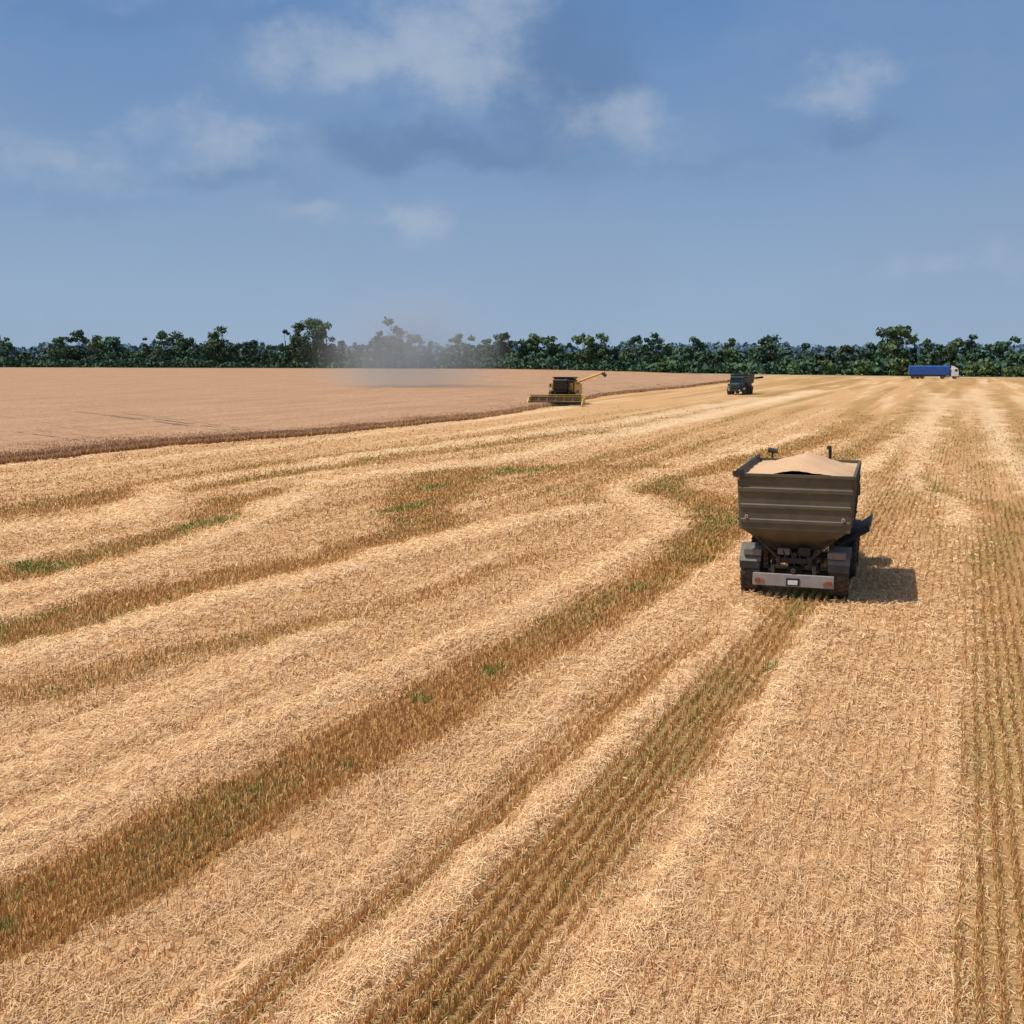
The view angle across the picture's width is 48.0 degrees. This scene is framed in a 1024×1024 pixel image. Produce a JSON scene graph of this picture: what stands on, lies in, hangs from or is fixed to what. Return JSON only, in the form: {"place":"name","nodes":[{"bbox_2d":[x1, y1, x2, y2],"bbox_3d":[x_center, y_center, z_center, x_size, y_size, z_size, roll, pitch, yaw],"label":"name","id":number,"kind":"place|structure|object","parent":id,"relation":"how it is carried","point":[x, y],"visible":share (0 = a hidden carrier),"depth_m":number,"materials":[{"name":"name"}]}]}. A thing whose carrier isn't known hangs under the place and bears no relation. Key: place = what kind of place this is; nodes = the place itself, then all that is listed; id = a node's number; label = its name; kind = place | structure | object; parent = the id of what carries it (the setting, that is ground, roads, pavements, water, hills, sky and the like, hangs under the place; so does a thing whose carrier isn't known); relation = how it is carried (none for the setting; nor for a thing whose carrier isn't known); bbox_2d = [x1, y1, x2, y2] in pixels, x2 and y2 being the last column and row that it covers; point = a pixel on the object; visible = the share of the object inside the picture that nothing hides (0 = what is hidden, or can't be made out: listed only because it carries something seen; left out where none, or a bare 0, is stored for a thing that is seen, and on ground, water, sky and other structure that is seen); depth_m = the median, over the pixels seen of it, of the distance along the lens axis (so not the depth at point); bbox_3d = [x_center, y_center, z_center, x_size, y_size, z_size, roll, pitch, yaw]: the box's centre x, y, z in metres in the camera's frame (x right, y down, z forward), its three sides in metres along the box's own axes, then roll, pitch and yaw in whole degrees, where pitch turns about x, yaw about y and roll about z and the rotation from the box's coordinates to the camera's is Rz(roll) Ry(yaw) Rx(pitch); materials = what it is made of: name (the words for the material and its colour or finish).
{"place":"outdoors","nodes":[
{"label":"outdoors","id":0,"kind":"place"},
{"bbox_2d":[0,367,762,464],"bbox_3d":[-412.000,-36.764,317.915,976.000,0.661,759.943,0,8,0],"label":"wheat field","id":1,"kind":"structure","parent":0,"point":[46,413],"depth_m":159.54,"materials":[{"name":"beige plant"}]},
{"bbox_2d":[0,367,1023,1023],"bbox_3d":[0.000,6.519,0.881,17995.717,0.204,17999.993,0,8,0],"label":"ground","id":2,"kind":"structure","parent":0,"point":[994,399],"depth_m":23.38,"materials":[{"name":"beige plant"}]},
{"bbox_2d":[0,316,1023,376],"bbox_3d":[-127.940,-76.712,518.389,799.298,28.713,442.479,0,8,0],"label":"tree line","id":3,"kind":"object","parent":2,"relation":"on","point":[300,351],"visible":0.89,"depth_m":569.53,"materials":[{"name":"green plant"}]},
{"bbox_2d":[1,339,1023,359],"bbox_3d":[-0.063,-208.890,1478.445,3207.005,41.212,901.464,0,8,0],"label":"distant forest","id":4,"kind":"object","parent":2,"relation":"on","point":[435,348],"visible":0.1,"depth_m":1270.33,"materials":[{"name":"green plant"}]},
{"bbox_2d":[527,371,606,405],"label":"combine harvester","id":5,"kind":"object","parent":2,"relation":"on","point":[565,391],"visible":0.99,"depth_m":154.77,"materials":[{"name":"metal"}]},
{"bbox_2d":[727,372,754,394],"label":"grain truck","id":6,"kind":"object","parent":2,"relation":"on","point":[738,383],"visible":1,"depth_m":197.83,"materials":[{"name":"metal"}]},
{"bbox_2d":[732,446,872,597],"bbox_3d":[8.923,-0.037,34.949,3.910,3.874,8.679,3,8,18],"label":"grain truck","id":7,"kind":"object","parent":2,"relation":"on","point":[800,511],"visible":1,"depth_m":31.21,"materials":[{"name":"metal"}]},
{"bbox_2d":[656,358,1023,376],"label":"roadside bushes","id":8,"kind":"object","parent":2,"relation":"on","point":[900,366],"visible":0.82,"depth_m":386.98,"materials":[{"name":"green plant"}]},
{"bbox_2d":[690,373,1023,377],"bbox_3d":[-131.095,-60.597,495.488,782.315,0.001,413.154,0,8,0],"label":"grass verge","id":9,"kind":"object","parent":2,"relation":"on","point":[844,375],"depth_m":391.48,"materials":[{"name":"plant"}]},
{"bbox_2d":[908,366,958,378],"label":"semi truck","id":10,"kind":"object","parent":2,"relation":"on","point":[921,372],"visible":1,"depth_m":334.96,"materials":[{"name":"metal"}]},
{"bbox_2d":[0,0,1023,348],"label":"sky","id":11,"kind":"structure","parent":0,"point":[826,173],"materials":[{"name":"blue"}]},
{"bbox_2d":[711,374,973,377],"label":"farm track","id":12,"kind":"structure","parent":0,"point":[853,376],"depth_m":370.69,"materials":[{"name":"beige soil"}]}
]}

